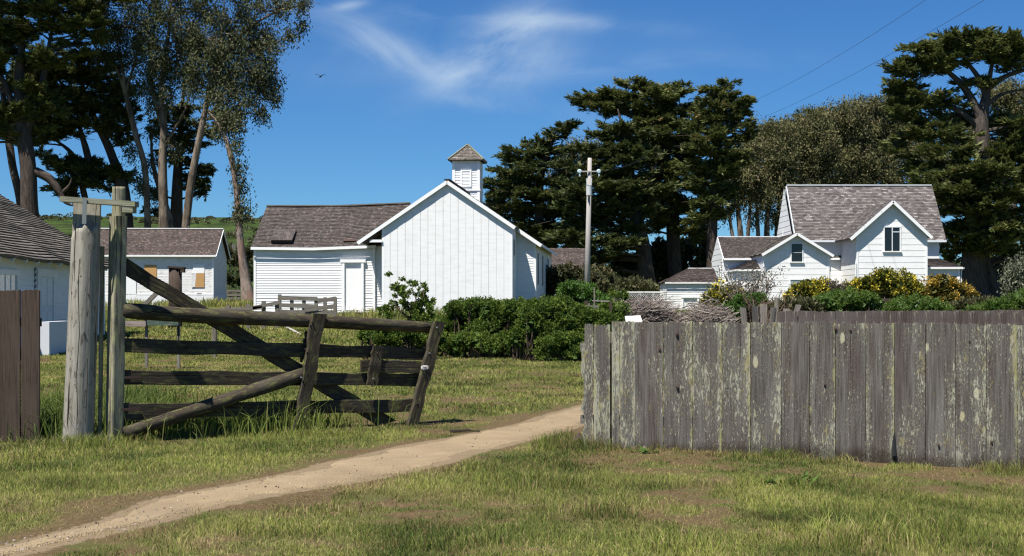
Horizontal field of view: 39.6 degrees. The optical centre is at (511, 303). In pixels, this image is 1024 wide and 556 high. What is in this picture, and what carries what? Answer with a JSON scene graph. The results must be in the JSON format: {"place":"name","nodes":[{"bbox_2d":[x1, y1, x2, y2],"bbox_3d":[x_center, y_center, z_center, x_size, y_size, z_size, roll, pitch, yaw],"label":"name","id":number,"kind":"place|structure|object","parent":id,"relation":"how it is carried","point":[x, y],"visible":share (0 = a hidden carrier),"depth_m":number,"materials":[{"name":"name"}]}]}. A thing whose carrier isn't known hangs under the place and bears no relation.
{"place":"outdoors","nodes":[
{"label":"outdoors","id":0,"kind":"place"},
{"bbox_2d":[2,369,416,443],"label":"tall grass","id":1,"kind":"structure","parent":0,"point":[51,413],"depth_m":16.41,"materials":[{"name":"green plant"}]},
{"bbox_2d":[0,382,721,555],"bbox_3d":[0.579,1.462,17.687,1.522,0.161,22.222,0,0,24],"label":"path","id":2,"kind":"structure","parent":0,"point":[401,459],"depth_m":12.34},
{"bbox_2d":[1,415,565,555],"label":"path litter","id":3,"kind":"object","parent":2,"relation":"on","point":[7,542],"visible":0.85,"depth_m":10.03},
{"bbox_2d":[105,296,687,318],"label":"meadow grass","id":4,"kind":"structure","parent":0,"point":[221,302],"depth_m":85.70,"materials":[{"name":"green plant"}]},
{"bbox_2d":[0,217,1023,555],"bbox_3d":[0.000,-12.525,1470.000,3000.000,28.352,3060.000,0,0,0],"label":"ground","id":5,"kind":"structure","parent":0,"point":[254,503],"depth_m":11.34,"materials":[{"name":"green plant"}]},
{"bbox_2d":[0,14,25,205],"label":"cypress tree","id":6,"kind":"object","parent":5,"relation":"on","point":[12,165],"visible":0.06,"depth_m":111.75,"materials":[{"name":"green plant"}]},
{"bbox_2d":[0,289,41,441],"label":"brown board fence","id":7,"kind":"object","parent":5,"relation":"on","point":[20,321],"visible":0.98,"depth_m":15.40,"materials":[{"name":"brown wood"}]},
{"bbox_2d":[0,194,107,334],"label":"shingled barn","id":8,"kind":"structure","parent":5,"relation":"on","point":[35,251],"depth_m":38.40,"materials":[{"name":"white paint"}]},
{"bbox_2d":[0,269,18,290],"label":"window","id":9,"kind":"structure","parent":8,"relation":"in","point":[9,279],"depth_m":34.74,"materials":[{"name":"white glass"}]},
{"bbox_2d":[36,268,57,321],"bbox_3d":[-12.451,0.099,38.092,0.070,2.062,1.888,0,0,-3],"label":"door","id":10,"kind":"structure","parent":8,"relation":"in","point":[46,282],"depth_m":38.13,"materials":[{"name":"grey paint"}]},
{"bbox_2d":[40,321,67,355],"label":"porch side wall","id":11,"kind":"structure","parent":5,"relation":"on","point":[53,337],"depth_m":33.87,"materials":[{"name":"concrete"}]},
{"bbox_2d":[0,42,143,227],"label":"cypress tree","id":12,"kind":"object","parent":5,"relation":"on","point":[88,105],"visible":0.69,"depth_m":109.30,"materials":[{"name":"green plant"}]},
{"bbox_2d":[0,0,144,217],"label":"cypress tree","id":13,"kind":"object","parent":5,"relation":"on","point":[22,113],"visible":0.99,"depth_m":103.44,"materials":[{"name":"green plant"}]},
{"bbox_2d":[62,203,100,442],"bbox_3d":[-4.632,0.218,15.302,0.407,2.666,0.342,0,0,0],"label":"round gate post","id":14,"kind":"object","parent":5,"relation":"on","point":[81,363],"visible":0.93,"depth_m":15.18,"materials":[{"name":"grey wood"}]},
{"bbox_2d":[59,196,138,223],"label":"cross beam","id":15,"kind":"structure","parent":14,"relation":"on","point":[129,206],"depth_m":15.06,"materials":[{"name":"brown wood"}]},
{"bbox_2d":[98,246,104,436],"bbox_3d":[-4.458,0.434,15.430,0.063,2.118,0.050,0,0,0],"label":"split stake","id":16,"kind":"object","parent":5,"relation":"on","point":[101,332],"visible":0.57,"depth_m":15.40,"materials":[{"name":"grey wood"}]},
{"bbox_2d":[105,186,126,442],"bbox_3d":[-4.293,0.138,15.456,0.184,2.821,0.200,0,0,44],"label":"square gate post","id":17,"kind":"object","parent":5,"relation":"on","point":[115,374],"visible":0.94,"depth_m":15.40,"materials":[{"name":"grey wood"}]},
{"bbox_2d":[122,258,444,437],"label":"farm gate","id":18,"kind":"structure","parent":17,"relation":"attached to","point":[306,376],"depth_m":16.44,"materials":[{"name":"brown wood"}]},
{"bbox_2d":[84,0,156,227],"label":"eucalyptus tree","id":19,"kind":"object","parent":5,"relation":"on","point":[120,36],"visible":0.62,"depth_m":107.78,"materials":[{"name":"green plant"}]},
{"bbox_2d":[143,293,157,304],"bbox_3d":[-10.234,-0.066,40.000,0.750,0.745,0.100,0,0,0],"label":"leaning pole","id":20,"kind":"object","parent":5,"relation":"on","point":[151,298],"visible":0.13,"depth_m":39.95,"materials":[{"name":"grey wood"}]},
{"bbox_2d":[39,212,262,267],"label":"hillside scrub","id":21,"kind":"object","parent":5,"relation":"on","point":[156,221],"visible":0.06,"depth_m":322.81,"materials":[{"name":"green plant"}]},
{"bbox_2d":[125,320,179,368],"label":"trough rails","id":22,"kind":"object","parent":5,"relation":"on","point":[145,323],"visible":0.2,"depth_m":29.88,"materials":[{"name":"grey wood"}]},
{"bbox_2d":[138,118,173,227],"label":"eucalyptus tree","id":23,"kind":"object","parent":5,"relation":"on","point":[152,162],"visible":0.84,"depth_m":108.87,"materials":[{"name":"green plant"}]},
{"bbox_2d":[100,228,230,304],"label":"boarded cottage","id":24,"kind":"structure","parent":5,"relation":"on","point":[202,255],"depth_m":89.00,"materials":[{"name":"white paint"}]},
{"bbox_2d":[126,276,135,299],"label":"door","id":25,"kind":"structure","parent":24,"relation":"in","point":[130,284],"depth_m":88.77,"materials":[{"name":"white wood"}]},
{"bbox_2d":[144,265,156,276],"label":"boarded window","id":26,"kind":"structure","parent":24,"relation":"in","point":[152,269],"depth_m":88.82,"materials":[{"name":"brown wood"}]},
{"bbox_2d":[191,265,203,286],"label":"boarded window","id":27,"kind":"structure","parent":24,"relation":"in","point":[198,270],"depth_m":88.92,"materials":[{"name":"brown wood"}]},
{"bbox_2d":[124,0,223,227],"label":"eucalyptus tree","id":28,"kind":"object","parent":5,"relation":"on","point":[164,67],"visible":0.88,"depth_m":105.66,"materials":[{"name":"green plant"}]},
{"bbox_2d":[135,88,217,227],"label":"cypress tree","id":29,"kind":"object","parent":5,"relation":"on","point":[202,186],"visible":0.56,"depth_m":111.65,"materials":[{"name":"green plant"}]},
{"bbox_2d":[167,266,185,327],"bbox_3d":[-11.786,-0.192,50.000,0.598,2.295,0.480,0,0,0],"label":"bollard post","id":30,"kind":"object","parent":5,"relation":"on","point":[175,276],"visible":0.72,"depth_m":49.80,"materials":[{"name":"brown wood"}]},
{"bbox_2d":[212,327,216,357],"bbox_3d":[-7.115,0.950,34.000,0.100,0.920,0.100,0,0,0],"label":"short stake","id":31,"kind":"object","parent":5,"relation":"on","point":[214,334],"depth_m":33.95,"materials":[{"name":"grey wood"}]},
{"bbox_2d":[206,98,257,303],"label":"eucalyptus tree","id":32,"kind":"object","parent":5,"relation":"on","point":[225,118],"visible":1,"depth_m":95.82,"materials":[{"name":"green plant"}]},
{"bbox_2d":[226,266,253,296],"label":"hillside shrub","id":33,"kind":"object","parent":5,"relation":"on","point":[232,279],"visible":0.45,"depth_m":99.62,"materials":[{"name":"green plant"}]},
{"bbox_2d":[226,289,253,300],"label":"rail fence","id":34,"kind":"object","parent":5,"relation":"on","point":[230,294],"visible":0.15,"depth_m":97.88,"materials":[{"name":"grey wood"}]},
{"bbox_2d":[227,244,253,296],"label":"hillside shrub","id":35,"kind":"object","parent":5,"relation":"on","point":[249,255],"visible":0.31,"depth_m":129.45,"materials":[{"name":"green plant"}]},
{"bbox_2d":[174,0,318,227],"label":"eucalyptus tree","id":36,"kind":"object","parent":5,"relation":"on","point":[225,53],"visible":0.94,"depth_m":104.74,"materials":[{"name":"green plant"}]},
{"bbox_2d":[218,301,280,328],"bbox_3d":[-9.595,0.484,51.975,2.305,1.213,0.190,0,0,0],"label":"sloping rail fence","id":37,"kind":"object","parent":5,"relation":"on","point":[263,305],"visible":0.59,"depth_m":51.88,"materials":[{"name":"grey wood"}]},
{"bbox_2d":[278,294,336,315],"bbox_3d":[-8.096,0.303,56.397,2.428,1.361,1.135,0,0,0],"label":"corral fence","id":38,"kind":"object","parent":5,"relation":"on","point":[309,308],"visible":0.67,"depth_m":55.90,"materials":[{"name":"grey wood"}]},
{"bbox_2d":[353,320,448,359],"bbox_3d":[-2.605,0.858,33.437,2.279,0.987,1.145,0,0,0],"label":"green bush","id":39,"kind":"object","parent":5,"relation":"on","point":[394,338],"visible":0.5,"depth_m":33.17,"materials":[{"name":"green plant"}]},
{"bbox_2d":[251,144,556,314],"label":"school house","id":40,"kind":"structure","parent":5,"relation":"on","point":[454,238],"depth_m":67.72,"materials":[{"name":"white paint"}]},
{"bbox_2d":[340,259,365,311],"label":"door","id":41,"kind":"structure","parent":40,"relation":"in","point":[352,269],"depth_m":67.85,"materials":[{"name":"white wood"}]},
{"bbox_2d":[513,237,514,255],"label":"window","id":42,"kind":"structure","parent":40,"relation":"in","point":[513,237],"depth_m":65.79,"materials":[{"name":"grey glass"}]},
{"bbox_2d":[537,250,538,283],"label":"window","id":43,"kind":"structure","parent":40,"relation":"in","point":[537,250],"depth_m":68.59,"materials":[{"name":"grey glass"}]},
{"bbox_2d":[541,253,543,285],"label":"window","id":44,"kind":"structure","parent":40,"relation":"in","point":[542,256],"depth_m":72.31,"materials":[{"name":"grey glass"}]},
{"bbox_2d":[376,271,437,321],"bbox_3d":[-2.610,0.106,35.950,1.342,1.916,1.642,0,0,-35],"label":"open branched shrub","id":45,"kind":"object","parent":5,"relation":"on","point":[416,305],"visible":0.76,"depth_m":35.86,"materials":[{"name":"green plant"}]},
{"bbox_2d":[450,428,479,432],"bbox_3d":[-0.550,1.479,16.627,0.356,0.050,0.041,0,0,-7],"label":"dark stick","id":46,"kind":"object","parent":5,"relation":"on","point":[463,430],"visible":1,"depth_m":16.61,"materials":[{"name":"brown wood"}]},
{"bbox_2d":[431,294,534,358],"bbox_3d":[-0.643,0.612,34.491,3.116,1.706,2.295,0,0,0],"label":"green hedge bush","id":47,"kind":"object","parent":5,"relation":"on","point":[475,327],"visible":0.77,"depth_m":34.09,"materials":[{"name":"green plant"}]},
{"bbox_2d":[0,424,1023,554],"bbox_3d":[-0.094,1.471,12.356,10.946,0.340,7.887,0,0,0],"label":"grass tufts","id":48,"kind":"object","parent":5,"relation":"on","point":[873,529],"visible":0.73,"depth_m":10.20,"materials":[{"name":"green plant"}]},
{"bbox_2d":[483,118,595,247],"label":"cypress tree","id":49,"kind":"object","parent":5,"relation":"on","point":[512,183],"visible":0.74,"depth_m":117.17,"materials":[{"name":"green plant"}]},
{"bbox_2d":[505,292,624,360],"bbox_3d":[1.342,0.630,33.543,3.060,1.848,2.356,0,0,0],"label":"green hedge bush","id":50,"kind":"object","parent":5,"relation":"on","point":[553,327],"visible":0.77,"depth_m":33.28,"materials":[{"name":"green plant"}]},
{"bbox_2d":[549,248,584,270],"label":"brown roofed outbuilding","id":51,"kind":"structure","parent":5,"relation":"on","point":[575,256],"depth_m":101.17,"materials":[{"name":"white paint"}]},
{"bbox_2d":[546,135,602,245],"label":"grey foliage tree","id":52,"kind":"object","parent":5,"relation":"on","point":[559,171],"visible":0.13,"depth_m":120.38,"materials":[{"name":"green plant"}]},
{"bbox_2d":[570,432,581,440],"bbox_3d":[0.730,1.476,15.326,0.241,0.189,0.114,0,0,11],"label":"dark root stump","id":53,"kind":"object","parent":5,"relation":"on","point":[578,435],"visible":0.18,"depth_m":15.32,"materials":[{"name":"wood"}]},
{"bbox_2d":[537,261,619,297],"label":"olive brown shrub","id":54,"kind":"object","parent":5,"relation":"on","point":[563,274],"visible":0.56,"depth_m":75.35,"materials":[{"name":"green plant"}]},
{"bbox_2d":[552,277,612,304],"bbox_3d":[2.224,0.107,45.953,2.328,1.975,1.788,0,0,0],"label":"bright green mound","id":55,"kind":"object","parent":5,"relation":"on","point":[579,292],"visible":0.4,"depth_m":45.44,"materials":[{"name":"green plant"}]},
{"bbox_2d":[577,158,600,283],"bbox_3d":[3.247,-2.559,59.879,0.950,7.198,0.421,0,0,18],"label":"utility pole","id":56,"kind":"object","parent":5,"relation":"on","point":[589,171],"visible":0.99,"depth_m":59.91,"materials":[{"name":"grey wood"}]},
{"bbox_2d":[584,287,611,312],"bbox_3d":[2.213,0.033,37.157,0.704,0.920,1.534,0,0,0],"label":"wooden pump frame","id":57,"kind":"object","parent":5,"relation":"on","point":[597,306],"visible":0.57,"depth_m":36.47,"materials":[{"name":"grey wood"}]},
{"bbox_2d":[532,109,679,303],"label":"cypress tree","id":58,"kind":"object","parent":5,"relation":"on","point":[627,195],"visible":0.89,"depth_m":111.02,"materials":[{"name":"green plant"}]},
{"bbox_2d":[599,299,632,322],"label":"green bush","id":59,"kind":"object","parent":5,"relation":"on","point":[621,309],"visible":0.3,"depth_m":39.80,"materials":[{"name":"green plant"}]},
{"bbox_2d":[600,288,636,304],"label":"dark green shrub","id":60,"kind":"object","parent":5,"relation":"on","point":[624,294],"visible":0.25,"depth_m":69.51,"materials":[{"name":"green plant"}]},
{"bbox_2d":[590,263,659,298],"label":"understory shrub","id":61,"kind":"object","parent":5,"relation":"on","point":[632,283],"visible":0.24,"depth_m":102.68,"materials":[{"name":"green plant"}]},
{"bbox_2d":[625,315,641,321],"bbox_3d":[1.889,0.820,22.125,0.252,1.280,0.250,0,0,0],"label":"information panel","id":62,"kind":"object","parent":5,"relation":"on","point":[633,318],"visible":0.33,"depth_m":22.12,"materials":[{"name":"metal"}]},
{"bbox_2d":[629,444,658,453],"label":"broadleaf weed","id":63,"kind":"object","parent":5,"relation":"on","point":[645,450],"visible":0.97,"depth_m":14.21,"materials":[{"name":"green plant"}]},
{"bbox_2d":[627,291,662,301],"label":"lattice fence","id":64,"kind":"object","parent":5,"relation":"on","point":[646,292],"visible":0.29,"depth_m":81.94,"materials":[{"name":"white paint"}]},
{"bbox_2d":[564,74,727,276],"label":"cypress tree","id":65,"kind":"object","parent":5,"relation":"on","point":[656,105],"visible":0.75,"depth_m":115.15,"materials":[{"name":"green plant"}]},
{"bbox_2d":[610,293,684,335],"bbox_3d":[4.034,0.571,44.934,3.414,1.895,2.905,0,0,0],"label":"brush pile","id":66,"kind":"object","parent":5,"relation":"on","point":[650,311],"visible":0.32,"depth_m":43.93,"materials":[{"name":"grey wood"}]},
{"bbox_2d":[614,225,719,293],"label":"understory shrub","id":67,"kind":"object","parent":5,"relation":"on","point":[690,253],"visible":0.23,"depth_m":121.04,"materials":[{"name":"green plant"}]},
{"bbox_2d":[658,268,717,308],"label":"garden shed","id":68,"kind":"structure","parent":5,"relation":"on","point":[683,287],"depth_m":80.00,"materials":[{"name":"white paint"}]},
{"bbox_2d":[681,296,698,308],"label":"door","id":69,"kind":"structure","parent":68,"relation":"in","point":[684,299],"depth_m":79.96,"materials":[{"name":"white paint"}]},
{"bbox_2d":[673,292,740,338],"bbox_3d":[5.919,0.513,42.877,2.097,1.722,2.775,0,0,0],"label":"brush pile","id":70,"kind":"object","parent":5,"relation":"on","point":[705,313],"visible":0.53,"depth_m":42.16,"materials":[{"name":"grey wood"}]},
{"bbox_2d":[669,76,760,267],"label":"cypress tree","id":71,"kind":"object","parent":5,"relation":"on","point":[724,164],"visible":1,"depth_m":109.50,"materials":[{"name":"green plant"}]},
{"bbox_2d":[698,278,743,307],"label":"yellow flowering shrub","id":72,"kind":"object","parent":5,"relation":"on","point":[713,293],"visible":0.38,"depth_m":51.66,"materials":[{"name":"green plant"}]},
{"bbox_2d":[716,292,773,322],"bbox_3d":[7.891,0.296,47.926,2.121,1.505,1.328,0,0,0],"label":"bright green mound","id":73,"kind":"object","parent":5,"relation":"on","point":[738,301],"visible":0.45,"depth_m":47.62,"materials":[{"name":"green plant"}]},
{"bbox_2d":[708,262,789,321],"bbox_3d":[8.314,-0.252,49.870,2.560,2.545,2.546,0,0,-18],"label":"bare shrub","id":74,"kind":"object","parent":5,"relation":"on","point":[748,291],"visible":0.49,"depth_m":49.64,"materials":[{"name":"grey plant"}]},
{"bbox_2d":[718,132,780,235],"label":"eucalyptus tree","id":75,"kind":"object","parent":5,"relation":"on","point":[753,173],"visible":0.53,"depth_m":123.59,"materials":[{"name":"green plant"}]},
{"bbox_2d":[729,285,799,322],"bbox_3d":[5.435,0.475,30.067,1.652,1.839,1.881,0,0,23],"label":"bare shrub","id":76,"kind":"object","parent":5,"relation":"on","point":[749,307],"visible":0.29,"depth_m":29.77,"materials":[{"name":"brown plant"}]},
{"bbox_2d":[742,477,795,486],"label":"broadleaf weed","id":77,"kind":"object","parent":5,"relation":"on","point":[767,480],"visible":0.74,"depth_m":11.86,"materials":[{"name":"green plant"}]},
{"bbox_2d":[740,297,800,323],"bbox_3d":[4.909,0.671,27.018,1.166,1.607,0.176,0,0,0],"label":"collapsed board fence","id":78,"kind":"object","parent":5,"relation":"on","point":[763,314],"visible":0.23,"depth_m":27.00,"materials":[{"name":"grey wood"}]},
{"bbox_2d":[742,114,805,235],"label":"eucalyptus tree","id":79,"kind":"object","parent":5,"relation":"on","point":[782,153],"visible":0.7,"depth_m":127.42,"materials":[{"name":"green plant"}]},
{"bbox_2d":[742,107,825,176],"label":"cypress tree","id":80,"kind":"object","parent":5,"relation":"on","point":[798,110],"visible":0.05,"depth_m":141.32,"materials":[{"name":"green plant"}]},
{"bbox_2d":[767,292,825,322],"bbox_3d":[9.540,0.311,47.948,2.216,1.445,1.743,0,0,0],"label":"dry garden scrub","id":81,"kind":"object","parent":5,"relation":"on","point":[808,304],"visible":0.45,"depth_m":47.57,"materials":[{"name":"green plant"}]},
{"bbox_2d":[580,321,1023,468],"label":"board fence","id":82,"kind":"object","parent":5,"relation":"on","point":[943,395],"visible":0.93,"depth_m":14.35,"materials":[{"name":"grey wood"}]},
{"bbox_2d":[780,472,828,484],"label":"broadleaf weed","id":83,"kind":"object","parent":5,"relation":"on","point":[814,479],"visible":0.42,"depth_m":11.95,"materials":[{"name":"green plant"}]},
{"bbox_2d":[782,275,836,299],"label":"yellow flowering shrub","id":84,"kind":"object","parent":5,"relation":"on","point":[809,287],"visible":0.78,"depth_m":71.44,"materials":[{"name":"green plant"}]},
{"bbox_2d":[776,103,848,198],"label":"eucalyptus tree","id":85,"kind":"object","parent":5,"relation":"on","point":[820,163],"visible":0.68,"depth_m":131.07,"materials":[{"name":"green plant"}]},
{"bbox_2d":[711,185,963,300],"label":"farm house","id":86,"kind":"structure","parent":5,"relation":"on","point":[849,233],"depth_m":84.90,"materials":[{"name":"white paint"}]},
{"bbox_2d":[790,279,802,285],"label":"window","id":87,"kind":"structure","parent":86,"relation":"in","point":[792,281],"depth_m":81.98,"materials":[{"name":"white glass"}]},
{"bbox_2d":[790,243,803,262],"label":"window","id":88,"kind":"structure","parent":86,"relation":"in","point":[796,248],"depth_m":81.98,"materials":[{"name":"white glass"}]},
{"bbox_2d":[882,226,901,251],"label":"window","id":89,"kind":"structure","parent":86,"relation":"in","point":[891,234],"depth_m":81.28,"materials":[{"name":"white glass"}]},
{"bbox_2d":[928,275,956,279],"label":"window","id":90,"kind":"structure","parent":86,"relation":"in","point":[955,276],"depth_m":83.25,"materials":[{"name":"grey glass"}]},
{"bbox_2d":[821,277,860,299],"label":"grey green shrub","id":91,"kind":"object","parent":5,"relation":"on","point":[833,284],"visible":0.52,"depth_m":71.56,"materials":[{"name":"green plant"}]},
{"bbox_2d":[805,92,884,184],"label":"eucalyptus tree","id":92,"kind":"object","parent":5,"relation":"on","point":[855,136],"visible":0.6,"depth_m":134.10,"materials":[{"name":"green plant"}]},
{"bbox_2d":[809,285,883,311],"bbox_3d":[11.620,0.162,49.933,2.954,1.672,2.120,0,0,0],"label":"round green shrub","id":93,"kind":"object","parent":5,"relation":"on","point":[862,300],"visible":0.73,"depth_m":49.35,"materials":[{"name":"green plant"}]},
{"bbox_2d":[839,265,925,304],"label":"yellow flowering shrub","id":94,"kind":"object","parent":5,"relation":"on","point":[890,283],"visible":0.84,"depth_m":71.29,"materials":[{"name":"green plant"}]},
{"bbox_2d":[844,90,934,184],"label":"eucalyptus tree","id":95,"kind":"object","parent":5,"relation":"on","point":[888,175],"visible":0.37,"depth_m":136.83,"materials":[{"name":"green plant"}]},
{"bbox_2d":[777,310,1023,325],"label":"board fence","id":96,"kind":"object","parent":5,"relation":"on","point":[998,317],"visible":0.25,"depth_m":24.74,"materials":[{"name":"grey wood"}]},
{"bbox_2d":[877,292,954,310],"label":"round green shrub","id":97,"kind":"object","parent":5,"relation":"on","point":[901,303],"visible":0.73,"depth_m":49.54,"materials":[{"name":"green plant"}]},
{"bbox_2d":[873,23,1023,297],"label":"giant cypress tree","id":98,"kind":"object","parent":5,"relation":"on","point":[981,231],"visible":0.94,"depth_m":97.00,"materials":[{"name":"green plant"}]},
{"bbox_2d":[919,273,981,306],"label":"orange flowering shrub","id":99,"kind":"object","parent":5,"relation":"on","point":[944,287],"visible":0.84,"depth_m":71.42,"materials":[{"name":"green plant"}]},
{"bbox_2d":[902,75,1023,295],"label":"eucalyptus tree","id":100,"kind":"object","parent":5,"relation":"on","point":[1012,102],"visible":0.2,"depth_m":129.30,"materials":[{"name":"green plant"}]},
{"bbox_2d":[942,294,996,310],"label":"dry garden scrub","id":101,"kind":"object","parent":5,"relation":"on","point":[960,304],"visible":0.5,"depth_m":51.63,"materials":[{"name":"green plant"}]},
{"bbox_2d":[952,240,1022,295],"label":"understory shrub","id":102,"kind":"object","parent":5,"relation":"on","point":[959,264],"visible":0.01,"depth_m":114.64,"materials":[{"name":"green plant"}]},
{"bbox_2d":[961,287,1023,310],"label":"spreading green shrub","id":103,"kind":"object","parent":5,"relation":"on","point":[1016,302],"visible":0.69,"depth_m":43.63,"materials":[{"name":"green plant"}]},
{"bbox_2d":[997,245,1023,300],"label":"olive tree","id":104,"kind":"object","parent":5,"relation":"on","point":[1014,275],"visible":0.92,"depth_m":79.84,"materials":[{"name":"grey plant"}]},
{"bbox_2d":[0,0,1023,266],"label":"sky","id":105,"kind":"structure","parent":0,"point":[405,85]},
{"bbox_2d":[763,0,924,96],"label":"overhead wire","id":106,"kind":"object","parent":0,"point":[848,49],"visible":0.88,"depth_m":72.36,"materials":[{"name":"black metal"}]},
{"bbox_2d":[750,0,983,122],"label":"overhead wire","id":107,"kind":"object","parent":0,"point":[875,62],"visible":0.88,"depth_m":74.05,"materials":[{"name":"black metal"}]}
]}

